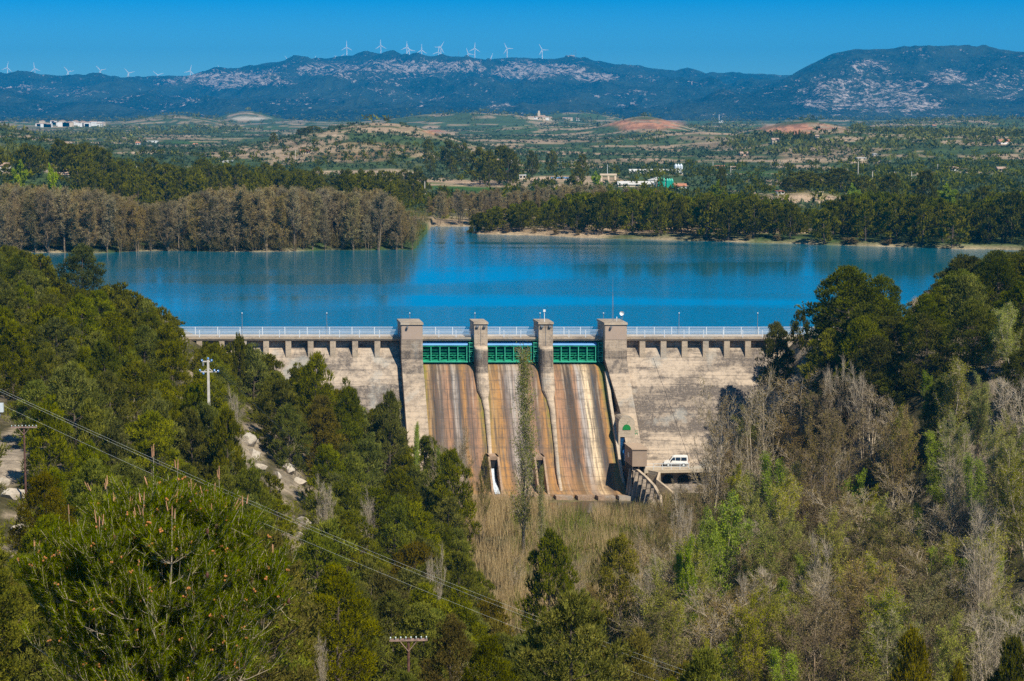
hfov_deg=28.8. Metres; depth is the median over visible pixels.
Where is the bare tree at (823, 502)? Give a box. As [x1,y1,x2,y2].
[794,486,853,567]
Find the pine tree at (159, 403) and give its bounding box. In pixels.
[131,388,185,479]
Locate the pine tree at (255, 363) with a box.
[232,342,269,404]
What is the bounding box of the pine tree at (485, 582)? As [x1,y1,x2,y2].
[460,569,499,617]
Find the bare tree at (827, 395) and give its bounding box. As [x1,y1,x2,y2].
[802,376,857,455]
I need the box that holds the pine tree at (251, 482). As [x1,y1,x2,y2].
[234,458,276,522]
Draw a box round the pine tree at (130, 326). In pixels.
[112,321,142,357]
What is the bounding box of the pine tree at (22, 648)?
[0,546,47,680]
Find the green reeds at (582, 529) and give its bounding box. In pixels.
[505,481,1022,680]
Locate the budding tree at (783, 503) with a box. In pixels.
[765,471,811,590]
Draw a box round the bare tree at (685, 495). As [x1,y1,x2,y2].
[662,485,724,541]
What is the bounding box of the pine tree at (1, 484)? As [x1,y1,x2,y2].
[0,460,9,494]
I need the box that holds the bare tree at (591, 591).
[583,582,601,627]
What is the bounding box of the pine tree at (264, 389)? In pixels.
[249,376,285,427]
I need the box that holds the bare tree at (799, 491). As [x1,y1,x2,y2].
[772,476,810,520]
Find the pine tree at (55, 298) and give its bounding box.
[45,293,65,309]
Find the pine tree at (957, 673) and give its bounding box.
[949,658,966,680]
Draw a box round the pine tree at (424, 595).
[396,582,456,667]
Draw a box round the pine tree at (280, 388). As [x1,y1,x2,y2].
[251,378,307,454]
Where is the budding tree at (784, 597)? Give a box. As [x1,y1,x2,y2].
[763,587,812,680]
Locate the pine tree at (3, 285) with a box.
[0,277,22,309]
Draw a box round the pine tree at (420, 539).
[394,535,449,595]
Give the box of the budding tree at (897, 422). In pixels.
[869,403,924,508]
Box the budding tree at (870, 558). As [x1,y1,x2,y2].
[844,550,896,634]
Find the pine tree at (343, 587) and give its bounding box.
[279,562,383,680]
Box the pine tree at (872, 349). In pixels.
[847,334,910,412]
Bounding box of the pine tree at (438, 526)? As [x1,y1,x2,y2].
[391,511,449,570]
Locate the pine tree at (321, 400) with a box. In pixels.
[303,394,345,452]
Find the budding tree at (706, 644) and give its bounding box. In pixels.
[691,632,723,680]
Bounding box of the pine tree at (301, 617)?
[221,527,328,680]
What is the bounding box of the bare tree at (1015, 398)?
[1006,373,1023,447]
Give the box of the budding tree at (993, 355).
[975,328,1009,373]
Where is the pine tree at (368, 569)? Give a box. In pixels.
[343,557,396,630]
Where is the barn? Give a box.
[617,181,656,186]
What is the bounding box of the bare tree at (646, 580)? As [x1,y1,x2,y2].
[633,545,665,634]
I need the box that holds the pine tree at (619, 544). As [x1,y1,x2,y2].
[587,532,646,642]
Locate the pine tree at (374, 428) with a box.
[362,419,413,486]
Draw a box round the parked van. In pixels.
[664,455,687,466]
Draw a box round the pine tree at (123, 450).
[94,419,145,496]
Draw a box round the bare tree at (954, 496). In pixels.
[935,453,986,567]
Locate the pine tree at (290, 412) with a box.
[265,402,313,472]
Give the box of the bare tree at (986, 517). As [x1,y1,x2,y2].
[965,488,1012,554]
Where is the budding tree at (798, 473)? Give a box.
[774,461,808,504]
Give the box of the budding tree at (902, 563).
[881,511,921,579]
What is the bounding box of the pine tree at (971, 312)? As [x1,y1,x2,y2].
[941,298,998,366]
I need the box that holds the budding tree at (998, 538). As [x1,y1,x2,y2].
[958,524,1021,654]
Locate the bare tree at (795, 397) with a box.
[736,368,823,457]
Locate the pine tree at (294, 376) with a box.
[287,362,308,407]
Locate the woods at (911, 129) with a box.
[0,103,1023,187]
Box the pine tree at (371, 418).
[361,412,393,460]
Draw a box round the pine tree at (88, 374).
[54,360,103,432]
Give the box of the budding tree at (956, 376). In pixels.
[926,355,974,460]
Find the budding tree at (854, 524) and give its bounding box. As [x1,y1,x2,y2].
[838,486,862,544]
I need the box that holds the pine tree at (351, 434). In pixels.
[327,418,369,471]
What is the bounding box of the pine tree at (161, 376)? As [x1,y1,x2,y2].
[139,371,182,414]
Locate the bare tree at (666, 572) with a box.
[617,544,695,621]
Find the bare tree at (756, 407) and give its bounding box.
[725,367,779,504]
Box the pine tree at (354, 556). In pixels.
[318,525,362,582]
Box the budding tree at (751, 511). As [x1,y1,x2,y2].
[738,488,772,574]
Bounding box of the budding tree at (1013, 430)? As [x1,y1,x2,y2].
[984,409,1023,520]
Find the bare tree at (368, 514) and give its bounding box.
[358,487,376,552]
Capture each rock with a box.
[0,477,10,485]
[0,488,27,499]
[240,432,256,446]
[248,449,260,459]
[255,463,267,470]
[274,472,281,478]
[282,463,294,473]
[294,477,306,484]
[296,516,311,526]
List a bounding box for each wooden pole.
[11,425,36,501]
[389,636,427,671]
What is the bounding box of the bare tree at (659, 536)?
[644,516,670,558]
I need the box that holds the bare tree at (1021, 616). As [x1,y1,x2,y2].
[1011,588,1023,648]
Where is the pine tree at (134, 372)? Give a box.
[111,353,160,428]
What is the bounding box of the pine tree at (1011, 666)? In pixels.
[984,633,1023,680]
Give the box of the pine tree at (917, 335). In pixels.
[894,311,955,395]
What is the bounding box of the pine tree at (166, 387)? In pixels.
[153,379,182,434]
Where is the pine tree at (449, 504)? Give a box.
[431,496,476,558]
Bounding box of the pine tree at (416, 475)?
[406,465,440,525]
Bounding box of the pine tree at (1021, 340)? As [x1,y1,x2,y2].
[1006,321,1023,372]
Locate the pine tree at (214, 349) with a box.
[194,344,237,392]
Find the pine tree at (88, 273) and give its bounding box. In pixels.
[55,243,115,300]
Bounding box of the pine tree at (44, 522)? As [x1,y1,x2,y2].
[6,512,71,571]
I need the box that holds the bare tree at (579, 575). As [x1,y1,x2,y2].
[556,555,594,591]
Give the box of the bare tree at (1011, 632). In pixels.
[1001,623,1023,674]
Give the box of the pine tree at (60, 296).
[44,287,66,307]
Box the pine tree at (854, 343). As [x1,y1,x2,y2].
[819,314,895,411]
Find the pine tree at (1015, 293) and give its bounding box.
[995,275,1023,350]
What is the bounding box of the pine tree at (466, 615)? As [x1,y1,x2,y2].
[451,605,487,673]
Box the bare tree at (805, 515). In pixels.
[784,499,830,574]
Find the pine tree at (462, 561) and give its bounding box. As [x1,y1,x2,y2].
[440,549,491,609]
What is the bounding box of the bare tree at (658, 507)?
[649,490,668,548]
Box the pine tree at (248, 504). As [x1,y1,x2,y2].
[234,493,280,549]
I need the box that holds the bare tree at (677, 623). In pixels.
[629,592,701,660]
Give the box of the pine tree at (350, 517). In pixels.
[333,509,389,579]
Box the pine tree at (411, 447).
[378,433,421,471]
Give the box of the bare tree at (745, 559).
[727,542,791,612]
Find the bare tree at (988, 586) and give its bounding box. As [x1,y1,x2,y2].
[956,555,1014,668]
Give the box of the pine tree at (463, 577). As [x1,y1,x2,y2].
[446,551,485,607]
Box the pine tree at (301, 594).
[292,578,311,655]
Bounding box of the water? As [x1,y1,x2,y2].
[32,226,1018,333]
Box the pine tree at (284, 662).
[229,596,310,680]
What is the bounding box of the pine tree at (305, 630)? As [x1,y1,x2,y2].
[286,587,314,678]
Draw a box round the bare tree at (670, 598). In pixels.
[662,584,675,634]
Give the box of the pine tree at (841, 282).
[794,265,898,343]
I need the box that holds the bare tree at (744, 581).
[734,571,747,667]
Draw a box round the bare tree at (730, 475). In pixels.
[706,454,771,525]
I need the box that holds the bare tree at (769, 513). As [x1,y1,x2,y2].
[730,491,784,561]
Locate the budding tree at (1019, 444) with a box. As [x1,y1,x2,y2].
[990,430,1023,558]
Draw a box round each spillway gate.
[423,342,473,364]
[488,342,537,364]
[553,342,602,364]
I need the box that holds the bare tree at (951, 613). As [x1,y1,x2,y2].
[891,569,977,680]
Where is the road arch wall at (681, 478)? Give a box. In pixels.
[646,472,714,483]
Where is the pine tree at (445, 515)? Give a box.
[431,501,455,525]
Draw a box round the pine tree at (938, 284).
[930,275,959,324]
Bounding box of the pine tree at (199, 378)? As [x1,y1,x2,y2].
[185,367,235,425]
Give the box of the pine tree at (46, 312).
[18,304,80,380]
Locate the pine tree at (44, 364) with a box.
[17,341,64,417]
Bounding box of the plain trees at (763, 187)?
[0,133,1023,208]
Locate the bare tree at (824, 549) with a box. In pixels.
[800,530,836,670]
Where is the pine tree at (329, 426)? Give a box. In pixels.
[297,406,351,481]
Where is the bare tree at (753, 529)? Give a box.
[740,519,767,574]
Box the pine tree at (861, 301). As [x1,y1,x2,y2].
[831,282,870,319]
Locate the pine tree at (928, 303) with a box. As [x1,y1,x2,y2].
[896,292,949,358]
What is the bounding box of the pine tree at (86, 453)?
[70,440,109,514]
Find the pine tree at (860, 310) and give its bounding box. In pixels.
[834,301,892,373]
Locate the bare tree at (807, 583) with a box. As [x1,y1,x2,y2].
[780,571,854,664]
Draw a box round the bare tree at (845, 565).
[813,537,875,617]
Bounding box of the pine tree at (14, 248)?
[5,246,24,251]
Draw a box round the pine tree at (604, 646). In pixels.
[591,639,616,679]
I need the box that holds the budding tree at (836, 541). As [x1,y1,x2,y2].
[800,503,854,647]
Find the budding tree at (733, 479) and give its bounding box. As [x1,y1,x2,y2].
[720,460,752,535]
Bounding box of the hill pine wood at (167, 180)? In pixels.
[0,138,425,206]
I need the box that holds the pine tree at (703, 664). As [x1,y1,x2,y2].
[678,647,728,680]
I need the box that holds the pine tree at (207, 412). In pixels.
[182,400,237,492]
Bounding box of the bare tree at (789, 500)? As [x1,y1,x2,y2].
[757,481,813,528]
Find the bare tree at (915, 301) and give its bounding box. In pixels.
[910,291,929,321]
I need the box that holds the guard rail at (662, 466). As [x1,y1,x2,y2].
[653,463,688,469]
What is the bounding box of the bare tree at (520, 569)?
[508,550,526,589]
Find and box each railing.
[184,327,396,333]
[186,330,399,336]
[423,327,469,333]
[423,330,473,336]
[488,327,532,333]
[488,330,537,336]
[553,327,596,333]
[553,330,602,336]
[627,327,810,333]
[627,330,817,336]
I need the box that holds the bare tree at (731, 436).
[704,428,772,510]
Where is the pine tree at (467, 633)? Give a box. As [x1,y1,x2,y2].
[415,616,494,679]
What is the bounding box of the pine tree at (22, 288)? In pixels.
[13,279,37,322]
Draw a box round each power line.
[2,392,671,670]
[7,392,682,669]
[7,407,648,677]
[214,363,429,556]
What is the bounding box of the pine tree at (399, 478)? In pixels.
[371,467,424,526]
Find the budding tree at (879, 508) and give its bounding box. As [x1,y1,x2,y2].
[857,491,898,594]
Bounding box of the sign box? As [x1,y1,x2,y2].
[0,403,3,416]
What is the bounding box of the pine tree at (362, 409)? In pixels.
[335,398,371,442]
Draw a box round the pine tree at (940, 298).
[911,287,951,343]
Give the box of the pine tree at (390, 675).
[323,611,396,680]
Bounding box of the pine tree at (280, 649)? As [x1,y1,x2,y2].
[235,599,311,678]
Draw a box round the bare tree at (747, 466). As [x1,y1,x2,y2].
[726,448,759,508]
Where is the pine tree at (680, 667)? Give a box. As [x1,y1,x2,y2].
[668,659,715,680]
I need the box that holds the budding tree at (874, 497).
[854,484,898,559]
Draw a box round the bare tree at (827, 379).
[809,366,842,403]
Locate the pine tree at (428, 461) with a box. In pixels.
[422,445,456,485]
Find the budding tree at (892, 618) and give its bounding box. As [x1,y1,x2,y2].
[860,603,927,680]
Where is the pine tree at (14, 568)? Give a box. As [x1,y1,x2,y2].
[0,552,31,645]
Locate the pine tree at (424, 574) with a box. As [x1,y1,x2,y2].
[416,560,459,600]
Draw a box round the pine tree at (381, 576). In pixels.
[362,567,420,680]
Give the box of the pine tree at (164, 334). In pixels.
[147,322,191,381]
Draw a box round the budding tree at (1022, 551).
[1016,549,1023,565]
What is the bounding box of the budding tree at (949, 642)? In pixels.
[931,609,977,680]
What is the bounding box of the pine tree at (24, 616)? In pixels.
[4,580,81,680]
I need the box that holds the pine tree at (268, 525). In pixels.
[245,505,276,542]
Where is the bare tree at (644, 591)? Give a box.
[630,564,653,625]
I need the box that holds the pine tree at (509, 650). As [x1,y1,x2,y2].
[491,633,529,680]
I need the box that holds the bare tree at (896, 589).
[854,559,927,638]
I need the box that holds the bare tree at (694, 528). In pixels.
[666,503,726,552]
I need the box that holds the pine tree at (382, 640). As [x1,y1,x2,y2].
[305,581,400,680]
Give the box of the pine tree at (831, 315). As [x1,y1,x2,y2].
[812,306,842,333]
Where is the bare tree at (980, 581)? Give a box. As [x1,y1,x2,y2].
[954,497,1015,678]
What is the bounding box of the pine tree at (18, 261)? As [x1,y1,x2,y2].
[0,255,34,307]
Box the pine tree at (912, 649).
[890,622,933,680]
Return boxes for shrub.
[503,222,511,232]
[842,237,860,243]
[882,238,891,244]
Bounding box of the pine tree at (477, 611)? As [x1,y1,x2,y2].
[466,606,494,655]
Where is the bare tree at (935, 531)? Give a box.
[861,495,972,594]
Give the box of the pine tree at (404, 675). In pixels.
[394,669,419,680]
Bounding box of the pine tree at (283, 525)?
[266,498,299,550]
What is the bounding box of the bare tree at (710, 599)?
[675,574,769,676]
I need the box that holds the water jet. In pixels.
[491,469,499,493]
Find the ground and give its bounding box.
[0,111,1023,680]
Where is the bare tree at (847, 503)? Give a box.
[801,486,894,589]
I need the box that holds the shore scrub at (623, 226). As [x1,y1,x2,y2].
[388,187,1023,242]
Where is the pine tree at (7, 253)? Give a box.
[3,248,17,270]
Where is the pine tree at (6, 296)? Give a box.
[0,288,35,357]
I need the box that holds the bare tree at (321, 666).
[313,631,328,680]
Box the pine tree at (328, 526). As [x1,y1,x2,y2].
[295,517,361,600]
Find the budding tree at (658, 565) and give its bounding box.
[629,553,671,645]
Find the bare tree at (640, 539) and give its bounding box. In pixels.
[631,523,646,558]
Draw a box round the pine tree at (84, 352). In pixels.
[71,346,101,394]
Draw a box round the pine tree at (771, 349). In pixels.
[754,321,795,392]
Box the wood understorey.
[0,209,432,250]
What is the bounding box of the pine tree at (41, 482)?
[6,470,78,556]
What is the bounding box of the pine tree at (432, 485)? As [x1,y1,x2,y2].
[422,476,454,518]
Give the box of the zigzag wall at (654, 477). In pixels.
[647,470,676,498]
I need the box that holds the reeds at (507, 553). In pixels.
[441,487,744,643]
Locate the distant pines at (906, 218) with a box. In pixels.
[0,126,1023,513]
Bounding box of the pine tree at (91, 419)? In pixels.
[63,396,122,477]
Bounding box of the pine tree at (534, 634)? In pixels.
[514,632,540,661]
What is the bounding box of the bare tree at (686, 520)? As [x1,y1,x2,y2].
[667,482,699,580]
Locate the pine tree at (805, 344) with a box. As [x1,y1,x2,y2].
[801,311,836,366]
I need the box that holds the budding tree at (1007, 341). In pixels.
[989,300,1023,371]
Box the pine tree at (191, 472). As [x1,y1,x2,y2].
[170,463,205,487]
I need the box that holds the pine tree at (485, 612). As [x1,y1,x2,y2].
[476,597,520,637]
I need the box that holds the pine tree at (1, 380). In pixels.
[0,372,4,391]
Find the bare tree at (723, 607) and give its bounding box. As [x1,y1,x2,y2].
[691,585,766,679]
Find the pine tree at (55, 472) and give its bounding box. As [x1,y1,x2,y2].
[24,466,84,541]
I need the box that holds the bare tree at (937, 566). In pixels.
[873,545,975,680]
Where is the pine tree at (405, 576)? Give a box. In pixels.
[388,567,436,658]
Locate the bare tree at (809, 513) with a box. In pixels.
[800,488,828,542]
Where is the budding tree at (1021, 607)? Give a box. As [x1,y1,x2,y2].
[1005,594,1023,651]
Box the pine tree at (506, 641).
[485,631,512,678]
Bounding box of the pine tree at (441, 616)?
[411,608,445,659]
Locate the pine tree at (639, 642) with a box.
[613,625,662,680]
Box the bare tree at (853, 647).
[804,631,895,680]
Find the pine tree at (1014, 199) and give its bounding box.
[990,190,1023,243]
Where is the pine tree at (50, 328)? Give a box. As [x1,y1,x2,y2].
[23,316,89,386]
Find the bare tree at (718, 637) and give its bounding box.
[673,591,783,680]
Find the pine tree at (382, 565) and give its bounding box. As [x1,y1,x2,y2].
[349,552,392,594]
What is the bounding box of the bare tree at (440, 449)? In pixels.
[426,437,449,491]
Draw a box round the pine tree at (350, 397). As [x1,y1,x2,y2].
[333,375,367,469]
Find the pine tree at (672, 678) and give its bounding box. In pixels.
[661,676,675,680]
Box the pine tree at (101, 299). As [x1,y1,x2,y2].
[80,289,115,341]
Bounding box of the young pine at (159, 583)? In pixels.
[12,444,300,680]
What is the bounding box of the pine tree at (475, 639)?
[426,636,488,680]
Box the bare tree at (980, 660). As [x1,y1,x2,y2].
[960,608,1023,680]
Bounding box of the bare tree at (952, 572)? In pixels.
[894,544,1010,650]
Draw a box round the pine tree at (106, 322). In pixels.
[99,310,141,371]
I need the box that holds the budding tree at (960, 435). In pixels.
[935,409,972,535]
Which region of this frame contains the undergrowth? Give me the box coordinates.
[0,292,516,680]
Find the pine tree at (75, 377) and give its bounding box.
[39,361,115,463]
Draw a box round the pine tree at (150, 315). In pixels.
[138,307,162,354]
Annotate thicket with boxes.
[542,430,1023,680]
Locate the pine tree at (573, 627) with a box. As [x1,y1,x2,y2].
[554,603,597,641]
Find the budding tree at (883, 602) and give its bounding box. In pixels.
[851,586,917,680]
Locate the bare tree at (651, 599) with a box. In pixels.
[605,570,710,647]
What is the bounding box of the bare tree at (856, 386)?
[842,361,876,458]
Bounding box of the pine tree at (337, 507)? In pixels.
[303,486,350,550]
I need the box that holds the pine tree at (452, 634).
[417,612,475,680]
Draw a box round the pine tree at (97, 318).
[65,302,105,347]
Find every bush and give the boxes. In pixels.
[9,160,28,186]
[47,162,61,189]
[591,171,602,184]
[710,179,723,196]
[847,182,860,194]
[938,183,957,202]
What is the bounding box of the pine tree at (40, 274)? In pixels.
[16,268,50,307]
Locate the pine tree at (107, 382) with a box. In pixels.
[91,369,137,442]
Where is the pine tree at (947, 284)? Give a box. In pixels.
[928,268,990,337]
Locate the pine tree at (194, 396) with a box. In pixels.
[175,383,210,462]
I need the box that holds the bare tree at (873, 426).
[847,384,890,459]
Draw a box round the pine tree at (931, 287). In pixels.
[916,282,939,299]
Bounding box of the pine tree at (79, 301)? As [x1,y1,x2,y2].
[60,293,108,363]
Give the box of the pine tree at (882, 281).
[862,273,909,337]
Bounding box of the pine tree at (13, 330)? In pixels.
[0,321,34,398]
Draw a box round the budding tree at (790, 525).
[773,506,816,602]
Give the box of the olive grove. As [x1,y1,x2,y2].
[0,115,1023,211]
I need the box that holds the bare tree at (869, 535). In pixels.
[796,514,897,635]
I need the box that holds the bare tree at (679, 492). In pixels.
[667,478,687,530]
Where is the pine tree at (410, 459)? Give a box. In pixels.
[383,447,423,496]
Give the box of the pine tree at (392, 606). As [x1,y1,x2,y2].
[342,589,433,680]
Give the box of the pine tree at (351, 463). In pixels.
[339,451,378,505]
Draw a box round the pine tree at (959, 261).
[933,252,983,279]
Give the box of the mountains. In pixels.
[0,45,1023,121]
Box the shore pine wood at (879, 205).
[486,188,1023,241]
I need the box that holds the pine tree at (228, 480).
[209,465,246,502]
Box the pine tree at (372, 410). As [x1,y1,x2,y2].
[365,407,376,421]
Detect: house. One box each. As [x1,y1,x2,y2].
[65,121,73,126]
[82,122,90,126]
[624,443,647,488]
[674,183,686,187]
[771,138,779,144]
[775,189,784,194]
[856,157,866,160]
[997,139,1010,143]
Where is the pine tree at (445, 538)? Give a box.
[435,522,462,595]
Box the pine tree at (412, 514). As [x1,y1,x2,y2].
[381,500,451,574]
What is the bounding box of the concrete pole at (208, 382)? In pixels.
[199,357,218,403]
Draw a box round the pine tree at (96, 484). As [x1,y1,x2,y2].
[84,479,110,522]
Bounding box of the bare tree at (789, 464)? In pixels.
[772,446,826,515]
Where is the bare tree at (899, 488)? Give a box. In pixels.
[859,460,933,537]
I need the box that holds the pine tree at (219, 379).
[203,372,235,411]
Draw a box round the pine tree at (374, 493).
[352,486,398,559]
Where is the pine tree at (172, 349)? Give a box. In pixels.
[147,341,193,400]
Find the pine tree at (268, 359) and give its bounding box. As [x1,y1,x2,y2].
[250,353,289,407]
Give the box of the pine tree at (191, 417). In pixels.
[165,407,214,488]
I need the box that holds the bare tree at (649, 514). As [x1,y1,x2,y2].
[645,497,659,537]
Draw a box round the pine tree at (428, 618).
[373,601,468,680]
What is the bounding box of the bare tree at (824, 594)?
[788,578,860,680]
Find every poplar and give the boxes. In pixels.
[0,186,18,220]
[0,201,18,246]
[6,206,33,249]
[7,193,22,244]
[9,187,21,222]
[10,190,39,246]
[15,184,31,218]
[17,187,26,201]
[19,188,38,245]
[22,198,44,252]
[31,190,65,252]
[35,187,55,246]
[49,185,80,251]
[54,195,71,249]
[67,198,78,244]
[67,201,88,247]
[69,191,81,199]
[71,190,98,225]
[73,196,100,249]
[79,191,96,230]
[88,190,97,241]
[89,189,100,243]
[94,191,108,247]
[94,198,118,252]
[104,194,122,241]
[107,193,122,243]
[109,196,128,251]
[115,193,137,204]
[117,200,136,247]
[126,201,147,251]
[137,205,156,248]
[142,204,160,250]
[145,203,160,231]
[152,203,161,228]
[155,207,172,244]
[157,200,178,250]
[169,196,191,250]
[170,199,177,218]
[171,221,184,246]
[184,195,210,250]
[186,198,207,247]
[188,192,208,228]
[193,190,224,250]
[208,194,234,250]
[212,188,230,221]
[217,187,236,240]
[217,216,231,245]
[218,186,252,250]
[234,195,246,246]
[235,187,267,250]
[245,186,263,198]
[247,189,276,250]
[248,187,263,249]
[262,187,271,207]
[267,200,274,241]
[269,194,283,224]
[270,191,292,250]
[273,187,288,226]
[279,197,298,242]
[284,185,306,250]
[294,189,313,248]
[295,191,313,243]
[305,195,323,249]
[316,206,332,249]
[318,188,338,243]
[327,191,341,242]
[333,198,352,248]
[336,195,349,237]
[339,191,346,241]
[342,196,362,249]
[345,191,366,244]
[346,217,362,240]
[358,195,370,242]
[359,191,372,206]
[359,199,380,248]
[359,215,371,249]
[368,190,395,249]
[377,195,395,241]
[382,201,396,242]
[387,212,403,249]
[394,203,414,248]
[407,224,417,249]
[410,215,416,229]
[412,422,420,467]
[425,195,437,215]
[433,192,447,225]
[436,448,445,501]
[440,195,447,219]
[444,197,449,214]
[454,192,465,221]
[454,194,467,225]
[465,192,476,215]
[466,189,484,220]
[480,194,486,211]
[480,196,493,212]
[487,188,500,206]
[487,190,494,207]
[496,193,508,211]
[501,192,511,215]
[506,341,540,550]
[509,190,520,204]
[519,185,527,200]
[519,191,528,204]
[531,189,541,206]
[535,463,549,553]
[539,189,550,206]
[555,188,564,200]
[559,184,570,197]
[573,184,582,193]
[592,186,607,195]
[671,535,698,649]
[691,488,748,642]
[692,503,719,643]
[698,637,736,680]
[706,516,730,621]
[714,529,731,625]
[726,518,754,618]
[743,477,755,517]
[758,451,787,577]
[760,525,777,571]
[766,647,802,680]
[773,576,794,653]
[792,553,815,613]
[841,468,868,546]
[856,604,888,671]
[910,502,925,550]
[919,370,944,440]
[921,546,956,634]
[923,430,951,510]
[956,557,986,654]
[960,452,992,544]
[975,540,1009,609]
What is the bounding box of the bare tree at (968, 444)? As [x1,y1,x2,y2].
[933,420,983,527]
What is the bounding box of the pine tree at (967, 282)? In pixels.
[940,274,997,346]
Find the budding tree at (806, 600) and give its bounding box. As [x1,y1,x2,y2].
[788,579,827,670]
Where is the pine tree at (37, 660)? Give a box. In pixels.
[12,558,86,680]
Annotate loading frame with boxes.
[600,164,616,180]
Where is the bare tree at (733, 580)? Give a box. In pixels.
[702,539,755,641]
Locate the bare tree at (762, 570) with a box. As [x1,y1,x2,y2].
[747,564,794,631]
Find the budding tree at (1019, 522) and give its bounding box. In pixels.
[992,457,1023,561]
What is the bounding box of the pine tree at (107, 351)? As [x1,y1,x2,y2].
[82,339,133,408]
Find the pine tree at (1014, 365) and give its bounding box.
[990,347,1023,418]
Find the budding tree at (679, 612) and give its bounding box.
[637,590,691,677]
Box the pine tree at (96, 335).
[82,329,109,367]
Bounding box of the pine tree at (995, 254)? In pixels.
[972,249,1020,300]
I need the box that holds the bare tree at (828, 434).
[797,407,879,496]
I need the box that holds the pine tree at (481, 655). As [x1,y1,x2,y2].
[458,635,515,680]
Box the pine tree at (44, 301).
[24,296,65,352]
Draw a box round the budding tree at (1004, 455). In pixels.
[977,421,1019,555]
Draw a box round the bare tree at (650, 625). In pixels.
[606,605,702,680]
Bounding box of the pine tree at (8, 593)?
[0,547,42,680]
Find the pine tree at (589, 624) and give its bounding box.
[511,587,636,680]
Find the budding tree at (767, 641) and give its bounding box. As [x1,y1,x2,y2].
[733,576,803,680]
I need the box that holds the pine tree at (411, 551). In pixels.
[388,541,451,609]
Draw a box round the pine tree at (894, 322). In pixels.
[873,315,912,358]
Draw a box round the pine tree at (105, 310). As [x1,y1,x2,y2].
[85,297,122,332]
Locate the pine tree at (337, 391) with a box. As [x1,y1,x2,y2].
[329,388,341,404]
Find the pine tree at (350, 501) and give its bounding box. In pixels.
[320,474,377,554]
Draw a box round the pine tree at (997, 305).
[980,297,1023,343]
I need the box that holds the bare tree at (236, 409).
[227,386,242,446]
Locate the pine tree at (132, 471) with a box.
[103,458,160,498]
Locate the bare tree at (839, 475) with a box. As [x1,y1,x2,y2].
[816,442,854,515]
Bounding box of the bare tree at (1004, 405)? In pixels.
[988,375,1023,442]
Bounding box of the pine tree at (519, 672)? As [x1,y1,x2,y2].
[507,654,543,680]
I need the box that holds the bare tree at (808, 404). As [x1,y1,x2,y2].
[800,378,851,449]
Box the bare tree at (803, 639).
[762,596,862,680]
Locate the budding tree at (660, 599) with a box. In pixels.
[630,566,688,679]
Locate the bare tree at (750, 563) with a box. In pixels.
[736,546,778,593]
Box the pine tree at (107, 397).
[69,388,122,448]
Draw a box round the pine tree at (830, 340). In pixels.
[797,327,850,395]
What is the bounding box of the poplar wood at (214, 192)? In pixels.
[3,182,415,221]
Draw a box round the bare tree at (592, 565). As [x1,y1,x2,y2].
[589,551,605,588]
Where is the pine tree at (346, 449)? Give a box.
[324,442,365,489]
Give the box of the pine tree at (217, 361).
[200,353,239,401]
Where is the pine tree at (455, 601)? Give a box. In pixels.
[435,584,483,636]
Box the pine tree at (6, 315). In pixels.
[0,304,30,384]
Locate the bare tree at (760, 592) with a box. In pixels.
[723,572,792,672]
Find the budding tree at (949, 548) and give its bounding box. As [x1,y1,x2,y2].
[927,531,962,610]
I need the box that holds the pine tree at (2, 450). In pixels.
[0,430,12,457]
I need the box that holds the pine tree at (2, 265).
[0,252,15,289]
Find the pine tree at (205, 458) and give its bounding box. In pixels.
[188,420,236,479]
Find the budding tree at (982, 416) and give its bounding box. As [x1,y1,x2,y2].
[957,371,998,459]
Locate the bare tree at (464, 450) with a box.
[448,428,477,512]
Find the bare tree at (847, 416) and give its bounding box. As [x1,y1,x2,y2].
[812,392,856,449]
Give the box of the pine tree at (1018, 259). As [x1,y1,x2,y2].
[992,254,1023,299]
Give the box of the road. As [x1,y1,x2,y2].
[645,466,718,472]
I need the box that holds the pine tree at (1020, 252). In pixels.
[1013,247,1023,256]
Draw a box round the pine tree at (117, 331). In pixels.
[100,320,140,388]
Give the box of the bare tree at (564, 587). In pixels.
[547,582,567,637]
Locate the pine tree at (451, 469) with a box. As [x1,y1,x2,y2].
[429,447,482,550]
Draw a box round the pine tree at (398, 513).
[366,493,416,575]
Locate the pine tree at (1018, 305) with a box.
[1013,291,1022,324]
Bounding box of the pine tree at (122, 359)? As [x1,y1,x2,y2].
[113,350,148,405]
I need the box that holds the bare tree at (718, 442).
[684,375,754,516]
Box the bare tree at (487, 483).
[474,450,491,536]
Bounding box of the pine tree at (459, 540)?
[448,527,475,578]
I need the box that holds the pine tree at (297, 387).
[292,370,330,434]
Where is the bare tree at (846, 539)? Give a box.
[837,536,857,591]
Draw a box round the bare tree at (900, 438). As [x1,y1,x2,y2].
[864,403,922,505]
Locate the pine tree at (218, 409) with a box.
[216,408,241,467]
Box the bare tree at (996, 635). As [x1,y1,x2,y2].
[976,605,1023,679]
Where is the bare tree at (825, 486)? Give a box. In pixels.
[781,411,852,545]
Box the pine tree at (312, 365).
[290,350,340,438]
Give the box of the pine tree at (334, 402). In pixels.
[332,392,366,438]
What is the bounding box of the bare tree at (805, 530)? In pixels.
[793,505,867,582]
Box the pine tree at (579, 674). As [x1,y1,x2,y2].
[554,659,595,680]
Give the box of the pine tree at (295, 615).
[278,579,316,657]
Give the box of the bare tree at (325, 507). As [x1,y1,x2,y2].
[314,473,336,534]
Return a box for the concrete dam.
[185,319,796,500]
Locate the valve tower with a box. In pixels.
[614,411,637,480]
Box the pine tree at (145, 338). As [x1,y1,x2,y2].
[127,324,165,384]
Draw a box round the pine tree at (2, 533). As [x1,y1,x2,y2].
[0,531,4,544]
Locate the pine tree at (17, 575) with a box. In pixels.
[0,563,68,680]
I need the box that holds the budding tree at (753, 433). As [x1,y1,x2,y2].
[729,404,762,466]
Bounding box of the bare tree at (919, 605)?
[880,583,982,680]
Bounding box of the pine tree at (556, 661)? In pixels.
[535,632,617,680]

